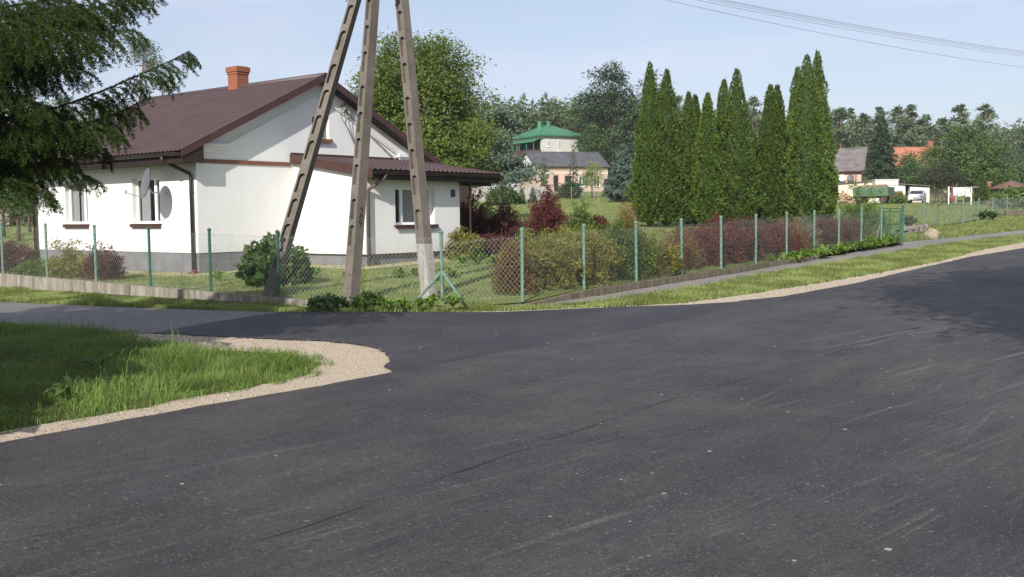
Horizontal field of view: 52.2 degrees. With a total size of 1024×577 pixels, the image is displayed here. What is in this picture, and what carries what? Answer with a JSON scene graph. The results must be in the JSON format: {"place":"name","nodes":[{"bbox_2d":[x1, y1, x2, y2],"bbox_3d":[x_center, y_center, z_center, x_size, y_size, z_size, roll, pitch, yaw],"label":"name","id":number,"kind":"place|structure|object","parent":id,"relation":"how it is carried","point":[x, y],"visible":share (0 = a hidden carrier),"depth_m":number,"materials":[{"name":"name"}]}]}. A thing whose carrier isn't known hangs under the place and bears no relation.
{"place":"outdoors","nodes":[
{"label":"outdoors","id":0,"kind":"place"},
{"bbox_2d":[0,302,273,333],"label":"side road","id":1,"kind":"structure","parent":0,"point":[154,319],"depth_m":16.94,"materials":[{"name":"grey asphalt"}]},
{"bbox_2d":[0,305,338,432],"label":"long grass","id":2,"kind":"structure","parent":0,"point":[171,349],"depth_m":10.80,"materials":[{"name":"green plant"}]},
{"bbox_2d":[153,301,737,371],"bbox_3d":[-0.639,0.433,15.727,6.525,0.095,8.663,3,5,41],"label":"side road mouth","id":3,"kind":"object","parent":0,"point":[404,340],"visible":0.96,"depth_m":14.49},
{"bbox_2d":[0,191,1022,305],"bbox_3d":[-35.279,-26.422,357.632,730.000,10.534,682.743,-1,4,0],"label":"garden lawn","id":4,"kind":"structure","parent":0,"point":[511,299],"depth_m":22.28,"materials":[{"name":"green plant"}]},
{"bbox_2d":[0,175,32,241],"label":"fruit tree","id":5,"kind":"object","parent":4,"relation":"on","point":[16,213],"visible":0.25,"depth_m":51.73,"materials":[{"name":"green plant"}]},
{"bbox_2d":[0,233,38,272],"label":"barberry shrub","id":6,"kind":"object","parent":4,"relation":"on","point":[22,253],"visible":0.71,"depth_m":27.65,"materials":[{"name":"red plant"}]},
{"bbox_2d":[8,257,56,276],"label":"green shrub","id":7,"kind":"object","parent":4,"relation":"on","point":[35,267],"visible":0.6,"depth_m":25.01,"materials":[{"name":"green plant"}]},
{"bbox_2d":[39,236,92,278],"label":"barberry shrub","id":8,"kind":"object","parent":4,"relation":"on","point":[67,264],"visible":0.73,"depth_m":24.75,"materials":[{"name":"green plant"}]},
{"bbox_2d":[78,241,128,280],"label":"barberry shrub","id":9,"kind":"object","parent":4,"relation":"on","point":[110,264],"visible":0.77,"depth_m":23.80,"materials":[{"name":"red plant"}]},
{"bbox_2d":[117,37,166,98],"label":"scots pine","id":10,"kind":"object","parent":4,"relation":"on","point":[150,62],"visible":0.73,"depth_m":76.94,"materials":[{"name":"green plant"}]},
{"bbox_2d":[232,231,313,287],"bbox_3d":[-4.814,-0.556,21.118,1.663,1.215,1.670,-1,4,0],"label":"leaf bush","id":11,"kind":"object","parent":4,"relation":"on","point":[263,272],"visible":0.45,"depth_m":20.77,"materials":[{"name":"green plant"}]},
{"bbox_2d":[125,255,490,276],"bbox_3d":[-6.946,-0.611,27.144,14.098,0.276,5.876,-1,4,0],"label":"gravel bed","id":12,"kind":"object","parent":4,"relation":"on","point":[379,266],"visible":0.3,"depth_m":25.94,"materials":[{"name":"grey gravel"}]},
{"bbox_2d":[262,0,436,300],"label":"utility pole","id":13,"kind":"object","parent":4,"relation":"on","point":[353,264],"visible":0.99,"depth_m":18.20,"materials":[{"name":"concrete"}]},
{"bbox_2d":[345,27,510,197],"bbox_3d":[-3.981,-6.684,44.524,7.690,9.102,5.882,1,4,26],"label":"walnut tree","id":14,"kind":"object","parent":4,"relation":"on","point":[447,139],"visible":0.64,"depth_m":43.56,"materials":[{"name":"green plant"}]},
{"bbox_2d":[443,225,485,259],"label":"green shrub","id":15,"kind":"object","parent":4,"relation":"on","point":[466,238],"visible":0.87,"depth_m":27.29,"materials":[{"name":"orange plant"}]},
{"bbox_2d":[460,189,493,237],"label":"barberry shrub","id":16,"kind":"object","parent":4,"relation":"on","point":[477,225],"visible":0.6,"depth_m":31.25,"materials":[{"name":"red plant"}]},
{"bbox_2d":[475,232,512,255],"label":"barberry shrub","id":17,"kind":"object","parent":4,"relation":"on","point":[496,248],"visible":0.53,"depth_m":28.22,"materials":[{"name":"red plant"}]},
{"bbox_2d":[483,185,518,204],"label":"green shrub","id":18,"kind":"object","parent":4,"relation":"on","point":[510,194],"visible":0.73,"depth_m":87.21,"materials":[{"name":"green plant"}]},
{"bbox_2d":[482,199,524,240],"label":"barberry shrub","id":19,"kind":"object","parent":4,"relation":"on","point":[504,223],"visible":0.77,"depth_m":30.76,"materials":[{"name":"red plant"}]},
{"bbox_2d":[471,185,550,201],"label":"concrete fence","id":20,"kind":"object","parent":4,"relation":"on","point":[527,190],"visible":0.32,"depth_m":97.90,"materials":[{"name":"white concrete"}]},
{"bbox_2d":[487,235,539,293],"bbox_3d":[0.025,-0.415,18.413,0.977,1.061,1.051,-1,4,0],"label":"barberry shrub","id":21,"kind":"object","parent":4,"relation":"on","point":[513,264],"visible":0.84,"depth_m":18.27,"materials":[{"name":"plant"}]},
{"bbox_2d":[472,107,558,214],"bbox_3d":[-0.413,-7.303,61.554,6.327,6.840,5.256,-1,4,0],"label":"young pine","id":22,"kind":"object","parent":4,"relation":"on","point":[518,171],"visible":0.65,"depth_m":61.03,"materials":[{"name":"green plant"}]},
{"bbox_2d":[494,224,590,289],"bbox_3d":[0.560,-0.566,18.942,1.780,1.206,1.362,-1,4,0],"label":"barberry shrub","id":23,"kind":"object","parent":4,"relation":"on","point":[550,251],"visible":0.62,"depth_m":18.67,"materials":[{"name":"green plant"}]},
{"bbox_2d":[509,121,580,186],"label":"green roofed house","id":24,"kind":"structure","parent":4,"relation":"on","point":[548,136],"depth_m":152.94,"materials":[{"name":"metal"}]},
{"bbox_2d":[522,183,569,234],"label":"barberry shrub","id":25,"kind":"object","parent":4,"relation":"on","point":[547,214],"visible":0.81,"depth_m":34.67,"materials":[{"name":"red plant"}]},
{"bbox_2d":[518,151,610,191],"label":"outbuilding","id":26,"kind":"structure","parent":4,"relation":"on","point":[562,161],"depth_m":129.63,"materials":[{"name":"beige brick"}]},
{"bbox_2d":[557,180,584,198],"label":"dark shrub","id":27,"kind":"object","parent":4,"relation":"on","point":[577,190],"visible":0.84,"depth_m":103.10,"materials":[{"name":"green plant"}]},
{"bbox_2d":[566,197,593,230],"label":"juniper shrub","id":28,"kind":"object","parent":4,"relation":"on","point":[580,215],"visible":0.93,"depth_m":44.72,"materials":[{"name":"green plant"}]},
{"bbox_2d":[545,222,624,284],"bbox_3d":[1.261,-0.666,19.806,1.940,1.244,1.250,-2,4,-14],"label":"barberry shrub","id":29,"kind":"object","parent":4,"relation":"on","point":[595,251],"visible":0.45,"depth_m":19.64,"materials":[{"name":"green plant"}]},
{"bbox_2d":[579,160,603,197],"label":"weeping willow","id":30,"kind":"object","parent":4,"relation":"on","point":[592,177],"visible":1,"depth_m":106.21,"materials":[{"name":"green plant"}]},
{"bbox_2d":[574,125,611,170],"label":"young tree","id":31,"kind":"object","parent":4,"relation":"on","point":[603,144],"visible":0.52,"depth_m":144.49,"materials":[{"name":"green plant"}]},
{"bbox_2d":[568,57,641,177],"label":"oak tree","id":32,"kind":"object","parent":4,"relation":"on","point":[607,104],"visible":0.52,"depth_m":149.44,"materials":[{"name":"green plant"}]},
{"bbox_2d":[579,215,659,279],"bbox_3d":[1.984,-0.810,20.697,1.906,1.297,1.349,-1,4,0],"label":"barberry shrub","id":33,"kind":"object","parent":4,"relation":"on","point":[616,227],"visible":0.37,"depth_m":20.55,"materials":[{"name":"green plant"}]},
{"bbox_2d":[601,143,639,201],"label":"blue spruce","id":34,"kind":"object","parent":4,"relation":"on","point":[617,182],"visible":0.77,"depth_m":93.95,"materials":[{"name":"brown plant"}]},
{"bbox_2d":[413,206,882,305],"bbox_3d":[5.472,-1.083,24.398,1.712,1.720,19.778,3,5,42],"label":"chain link fence","id":35,"kind":"object","parent":4,"relation":"on","point":[441,274],"visible":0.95,"depth_m":20.33,"materials":[{"name":"metal"}]},
{"bbox_2d":[623,60,672,226],"bbox_3d":[6.554,-6.766,49.647,2.295,8.128,2.164,-3,4,-26],"label":"thuja tree","id":36,"kind":"object","parent":4,"relation":"on","point":[645,196],"visible":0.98,"depth_m":49.26,"materials":[{"name":"green plant"}]},
{"bbox_2d":[615,69,682,159],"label":"oak tree","id":37,"kind":"object","parent":4,"relation":"on","point":[632,114],"visible":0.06,"depth_m":146.15,"materials":[{"name":"green plant"}]},
{"bbox_2d":[618,228,685,276],"bbox_3d":[2.791,-0.784,21.586,1.708,1.082,1.405,-1,4,0],"label":"barberry shrub","id":38,"kind":"object","parent":4,"relation":"on","point":[675,264],"visible":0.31,"depth_m":21.42,"materials":[{"name":"green plant"}]},
{"bbox_2d":[654,69,689,226],"bbox_3d":[7.343,-6.647,50.034,2.429,7.827,2.660,-1,4,0],"label":"thuja tree","id":39,"kind":"object","parent":4,"relation":"on","point":[672,151],"visible":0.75,"depth_m":49.59,"materials":[{"name":"green plant"}]},
{"bbox_2d":[651,225,707,268],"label":"barberry shrub","id":40,"kind":"object","parent":4,"relation":"on","point":[694,257],"visible":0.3,"depth_m":22.95,"materials":[{"name":"red plant"}]},
{"bbox_2d":[675,90,700,225],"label":"thuja tree","id":41,"kind":"object","parent":4,"relation":"on","point":[689,124],"visible":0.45,"depth_m":50.07,"materials":[{"name":"green plant"}]},
{"bbox_2d":[669,224,736,265],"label":"barberry shrub","id":42,"kind":"object","parent":4,"relation":"on","point":[706,241],"visible":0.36,"depth_m":23.84,"materials":[{"name":"red plant"}]},
{"bbox_2d":[685,92,728,226],"bbox_3d":[9.317,-6.089,49.936,2.188,6.701,2.164,-1,4,0],"label":"thuja tree","id":43,"kind":"object","parent":4,"relation":"on","point":[707,178],"visible":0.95,"depth_m":49.48,"materials":[{"name":"green plant"}]},
{"bbox_2d":[714,77,730,225],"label":"thuja tree","id":44,"kind":"object","parent":4,"relation":"on","point":[723,89],"visible":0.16,"depth_m":50.54,"materials":[{"name":"green plant"}]},
{"bbox_2d":[692,211,755,262],"bbox_3d":[4.920,-1.219,24.826,1.899,1.276,1.251,-1,4,0],"label":"barberry shrub","id":45,"kind":"object","parent":4,"relation":"on","point":[742,248],"visible":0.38,"depth_m":24.64,"materials":[{"name":"red plant"}]},
{"bbox_2d":[711,67,767,223],"bbox_3d":[10.641,-6.653,49.915,3.019,7.796,3.074,-1,4,0],"label":"thuja tree","id":46,"kind":"object","parent":4,"relation":"on","point":[739,164],"visible":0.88,"depth_m":49.45,"materials":[{"name":"green plant"}]},
{"bbox_2d":[719,215,781,259],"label":"barberry shrub","id":47,"kind":"object","parent":4,"relation":"on","point":[760,251],"visible":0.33,"depth_m":25.58,"materials":[{"name":"red plant"}]},
{"bbox_2d":[743,96,763,151],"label":"scots pine","id":48,"kind":"object","parent":4,"relation":"on","point":[754,111],"visible":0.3,"depth_m":169.61,"materials":[{"name":"green plant"}]},
{"bbox_2d":[748,84,792,223],"bbox_3d":[12.444,-6.359,50.291,2.340,7.103,2.197,-1,4,0],"label":"thuja tree","id":49,"kind":"object","parent":4,"relation":"on","point":[772,184],"visible":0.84,"depth_m":49.82,"materials":[{"name":"green plant"}]},
{"bbox_2d":[750,217,807,254],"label":"barberry shrub","id":50,"kind":"object","parent":4,"relation":"on","point":[781,248],"visible":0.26,"depth_m":26.72,"materials":[{"name":"red plant"}]},
{"bbox_2d":[774,83,790,224],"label":"thuja tree","id":51,"kind":"object","parent":4,"relation":"on","point":[779,99],"visible":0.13,"depth_m":50.92,"materials":[{"name":"green plant"}]},
{"bbox_2d":[782,66,800,224],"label":"thuja tree","id":52,"kind":"object","parent":4,"relation":"on","point":[793,83],"visible":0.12,"depth_m":50.77,"materials":[{"name":"green plant"}]},
{"bbox_2d":[770,213,813,252],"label":"barberry shrub","id":53,"kind":"object","parent":4,"relation":"on","point":[798,231],"visible":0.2,"depth_m":27.58,"materials":[{"name":"red plant"}]},
{"bbox_2d":[777,54,838,224],"bbox_3d":[14.122,-7.005,49.838,2.831,8.442,2.950,-3,5,-33],"label":"thuja tree","id":54,"kind":"object","parent":4,"relation":"on","point":[804,179],"visible":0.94,"depth_m":49.38,"materials":[{"name":"green plant"}]},
{"bbox_2d":[795,210,823,248],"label":"twiggy shrub","id":55,"kind":"object","parent":4,"relation":"on","point":[809,232],"visible":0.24,"depth_m":28.21,"materials":[{"name":"brown plant"}]},
{"bbox_2d":[810,49,839,220],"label":"thuja tree","id":56,"kind":"object","parent":4,"relation":"on","point":[820,81],"visible":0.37,"depth_m":50.12,"materials":[{"name":"green plant"}]},
{"bbox_2d":[806,215,849,248],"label":"barberry shrub","id":57,"kind":"object","parent":4,"relation":"on","point":[831,231],"visible":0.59,"depth_m":29.75,"materials":[{"name":"purple plant"}]},
{"bbox_2d":[829,106,863,147],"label":"scots pine","id":58,"kind":"object","parent":4,"relation":"on","point":[839,129],"visible":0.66,"depth_m":163.36,"materials":[{"name":"green plant"}]},
{"bbox_2d":[832,216,862,244],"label":"barberry shrub","id":59,"kind":"object","parent":4,"relation":"on","point":[849,230],"visible":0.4,"depth_m":30.79,"materials":[{"name":"red plant"}]},
{"bbox_2d":[833,106,861,146],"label":"scots pine","id":60,"kind":"object","parent":4,"relation":"on","point":[851,116],"visible":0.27,"depth_m":171.82,"materials":[{"name":"green plant"}]},
{"bbox_2d":[827,147,868,182],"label":"pink house","id":61,"kind":"structure","parent":4,"relation":"on","point":[851,164],"depth_m":122.70,"materials":[{"name":"white paint"}]},
{"bbox_2d":[837,181,871,202],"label":"cream shed","id":62,"kind":"structure","parent":4,"relation":"on","point":[843,186],"depth_m":112.95,"materials":[{"name":"beige paint"}]},
{"bbox_2d":[826,178,890,238],"bbox_3d":[11.288,-2.524,33.726,2.153,2.084,1.765,-1,4,0],"label":"arching shrub","id":63,"kind":"object","parent":4,"relation":"on","point":[849,209],"visible":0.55,"depth_m":33.53,"materials":[{"name":"green plant"}]},
{"bbox_2d":[849,113,874,152],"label":"scots pine","id":64,"kind":"object","parent":4,"relation":"on","point":[862,121],"visible":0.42,"depth_m":170.37,"materials":[{"name":"green plant"}]},
{"bbox_2d":[853,184,894,203],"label":"farm trailer","id":65,"kind":"object","parent":4,"relation":"on","point":[888,190],"visible":0.57,"depth_m":105.74,"materials":[{"name":"metal"}]},
{"bbox_2d":[856,106,893,152],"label":"scots pine","id":66,"kind":"object","parent":4,"relation":"on","point":[879,112],"visible":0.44,"depth_m":168.32,"materials":[{"name":"green plant"}]},
{"bbox_2d":[866,179,898,202],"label":"white garage","id":67,"kind":"structure","parent":4,"relation":"on","point":[892,183],"depth_m":111.39,"materials":[{"name":"paint"}]},
{"bbox_2d":[862,115,903,183],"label":"dark spruce","id":68,"kind":"object","parent":4,"relation":"on","point":[882,155],"visible":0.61,"depth_m":117.74,"materials":[{"name":"green plant"}]},
{"bbox_2d":[874,205,903,247],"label":"garden gate","id":69,"kind":"structure","parent":4,"relation":"on","point":[901,211],"depth_m":33.34,"materials":[{"name":"green metal"}]},
{"bbox_2d":[887,105,922,146],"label":"scots pine","id":70,"kind":"object","parent":4,"relation":"on","point":[896,111],"visible":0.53,"depth_m":169.04,"materials":[{"name":"green plant"}]},
{"bbox_2d":[890,152,928,186],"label":"bushy tree","id":71,"kind":"object","parent":4,"relation":"on","point":[904,172],"visible":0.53,"depth_m":122.78,"materials":[{"name":"green plant"}]},
{"bbox_2d":[898,183,929,202],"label":"garage","id":72,"kind":"structure","parent":4,"relation":"on","point":[905,188],"depth_m":112.45,"materials":[{"name":"white paint"}]},
{"bbox_2d":[892,104,936,146],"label":"scots pine","id":73,"kind":"object","parent":4,"relation":"on","point":[910,118],"visible":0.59,"depth_m":167.43,"materials":[{"name":"green plant"}]},
{"bbox_2d":[893,141,947,197],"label":"orange roofed house","id":74,"kind":"structure","parent":4,"relation":"on","point":[900,150],"depth_m":152.87,"materials":[{"name":"tile"}]},
{"bbox_2d":[897,113,944,146],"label":"scots pine","id":75,"kind":"object","parent":4,"relation":"on","point":[925,127],"visible":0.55,"depth_m":163.04,"materials":[{"name":"green plant"}]},
{"bbox_2d":[895,144,958,192],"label":"background tree","id":76,"kind":"object","parent":4,"relation":"on","point":[922,161],"visible":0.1,"depth_m":147.98,"materials":[{"name":"green plant"}]},
{"bbox_2d":[915,158,969,203],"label":"plum tree","id":77,"kind":"object","parent":4,"relation":"on","point":[933,176],"visible":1,"depth_m":103.24,"materials":[{"name":"green plant"}]},
{"bbox_2d":[929,116,961,149],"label":"scots pine","id":78,"kind":"object","parent":4,"relation":"on","point":[941,131],"visible":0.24,"depth_m":167.60,"materials":[{"name":"green plant"}]},
{"bbox_2d":[941,103,980,156],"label":"scots pine","id":79,"kind":"object","parent":4,"relation":"on","point":[962,116],"visible":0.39,"depth_m":165.30,"materials":[{"name":"green plant"}]},
{"bbox_2d":[919,120,1014,201],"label":"walnut tree","id":80,"kind":"object","parent":4,"relation":"on","point":[972,161],"visible":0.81,"depth_m":111.02,"materials":[{"name":"green plant"}]},
{"bbox_2d":[972,170,990,204],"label":"thuja tree","id":81,"kind":"object","parent":4,"relation":"on","point":[981,190],"visible":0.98,"depth_m":96.33,"materials":[{"name":"green plant"}]},
{"bbox_2d":[969,103,1010,154],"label":"scots pine","id":82,"kind":"object","parent":4,"relation":"on","point":[983,117],"visible":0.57,"depth_m":169.12,"materials":[{"name":"green plant"}]},
{"bbox_2d":[987,184,1023,208],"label":"vine shrub","id":83,"kind":"object","parent":4,"relation":"on","point":[1016,193],"visible":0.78,"depth_m":79.45,"materials":[{"name":"green plant"}]},
{"bbox_2d":[1000,154,1023,183],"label":"background tree","id":84,"kind":"object","parent":4,"relation":"on","point":[1019,170],"visible":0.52,"depth_m":116.55,"materials":[{"name":"green plant"}]},
{"bbox_2d":[0,248,1023,576],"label":"road","id":85,"kind":"structure","parent":0,"point":[894,448],"depth_m":6.62,"materials":[{"name":"grey asphalt"}]},
{"bbox_2d":[250,298,1021,542],"bbox_3d":[3.539,0.686,11.328,0.298,0.107,15.858,3,5,38],"label":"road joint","id":86,"kind":"object","parent":85,"relation":"on","point":[531,446],"visible":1,"depth_m":6.62,"materials":[{"name":"black asphalt"}]},
{"bbox_2d":[0,215,1023,431],"bbox_3d":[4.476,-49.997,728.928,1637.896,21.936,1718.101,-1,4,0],"label":"ground","id":87,"kind":"structure","parent":0,"point":[210,392],"depth_m":10.81,"materials":[{"name":"green plant"}]},
{"bbox_2d":[43,375,81,399],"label":"dock weed","id":88,"kind":"object","parent":87,"relation":"on","point":[68,390],"visible":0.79,"depth_m":9.10,"materials":[{"name":"green plant"}]},
{"bbox_2d":[0,0,202,216],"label":"spruce tree","id":89,"kind":"object","parent":87,"relation":"on","point":[32,27],"visible":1,"depth_m":10.48,"materials":[{"name":"green plant"}]},
{"bbox_2d":[0,273,349,308],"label":"concrete wall","id":90,"kind":"structure","parent":87,"relation":"on","point":[44,283],"depth_m":21.36,"materials":[{"name":"grey concrete"}]},
{"bbox_2d":[0,222,439,299],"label":"chain link fence","id":91,"kind":"object","parent":90,"relation":"on","point":[150,274],"visible":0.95,"depth_m":20.33,"materials":[{"name":"metal"}]},
{"bbox_2d":[0,333,391,441],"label":"gravel shoulder","id":92,"kind":"object","parent":87,"relation":"on","point":[53,426],"visible":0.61,"depth_m":10.61},
{"bbox_2d":[0,243,1023,441],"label":"loose gravel","id":93,"kind":"structure","parent":92,"relation":"on","point":[717,299],"depth_m":12.85,"materials":[{"name":"beige gravel"}]},
{"bbox_2d":[20,66,503,273],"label":"white house","id":94,"kind":"structure","parent":87,"relation":"on","point":[226,160],"depth_m":26.85,"materials":[{"name":"white paint"}]},
{"bbox_2d":[62,182,89,227],"bbox_3d":[-11.861,-2.299,28.622,1.273,1.255,0.335,3,5,39],"label":"window","id":95,"kind":"structure","parent":94,"relation":"in","point":[75,205],"depth_m":28.87,"materials":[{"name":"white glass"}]},
{"bbox_2d":[130,177,161,227],"bbox_3d":[-9.216,-2.181,26.520,1.324,1.255,0.335,3,5,39],"label":"window","id":96,"kind":"structure","parent":94,"relation":"in","point":[146,201],"depth_m":26.74,"materials":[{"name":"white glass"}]},
{"bbox_2d":[394,187,438,228],"bbox_3d":[-2.587,-2.103,27.240,0.354,1.063,1.585,3,5,39],"label":"window","id":97,"kind":"structure","parent":94,"relation":"in","point":[405,213],"depth_m":27.20,"materials":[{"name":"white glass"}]},
{"bbox_2d":[303,291,351,311],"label":"creeping conifer","id":98,"kind":"object","parent":87,"relation":"on","point":[327,300],"visible":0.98,"depth_m":17.18,"materials":[{"name":"green plant"}]},
{"bbox_2d":[349,290,384,310],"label":"leafy plant","id":99,"kind":"object","parent":87,"relation":"on","point":[368,299],"visible":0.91,"depth_m":17.11,"materials":[{"name":"green plant"}]},
{"bbox_2d":[0,215,1023,311],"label":"verge grass","id":100,"kind":"structure","parent":87,"relation":"on","point":[932,253],"depth_m":20.58,"materials":[{"name":"green plant"}]},
{"bbox_2d":[4,91,1023,205],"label":"forest","id":101,"kind":"object","parent":87,"relation":"on","point":[558,115],"visible":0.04,"depth_m":164.44,"materials":[{"name":"green plant"}]},
{"bbox_2d":[455,255,818,305],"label":"concrete kerb","id":102,"kind":"structure","parent":87,"relation":"on","point":[609,289],"depth_m":20.81,"materials":[{"name":"grey concrete"}]},
{"bbox_2d":[481,242,1023,311],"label":"gravel verge","id":103,"kind":"structure","parent":87,"relation":"on","point":[802,290],"depth_m":20.18,"materials":[{"name":"beige gravel"}]},
{"bbox_2d":[497,230,1023,304],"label":"footpath","id":104,"kind":"structure","parent":87,"relation":"on","point":[896,247],"depth_m":26.55,"materials":[{"name":"concrete"}]},
{"bbox_2d":[902,195,1023,226],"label":"chain link fence","id":105,"kind":"object","parent":87,"relation":"on","point":[962,213],"visible":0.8,"depth_m":52.47,"materials":[{"name":"metal"}]},
{"bbox_2d":[1,0,1023,194],"label":"sky","id":106,"kind":"structure","parent":0,"point":[537,48],"materials":[{"name":"blue"}]},
{"bbox_2d":[612,201,644,235],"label":"ornamental grass","id":107,"kind":"object","parent":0,"point":[631,212],"depth_m":23.13,"materials":[{"name":"beige plant"}]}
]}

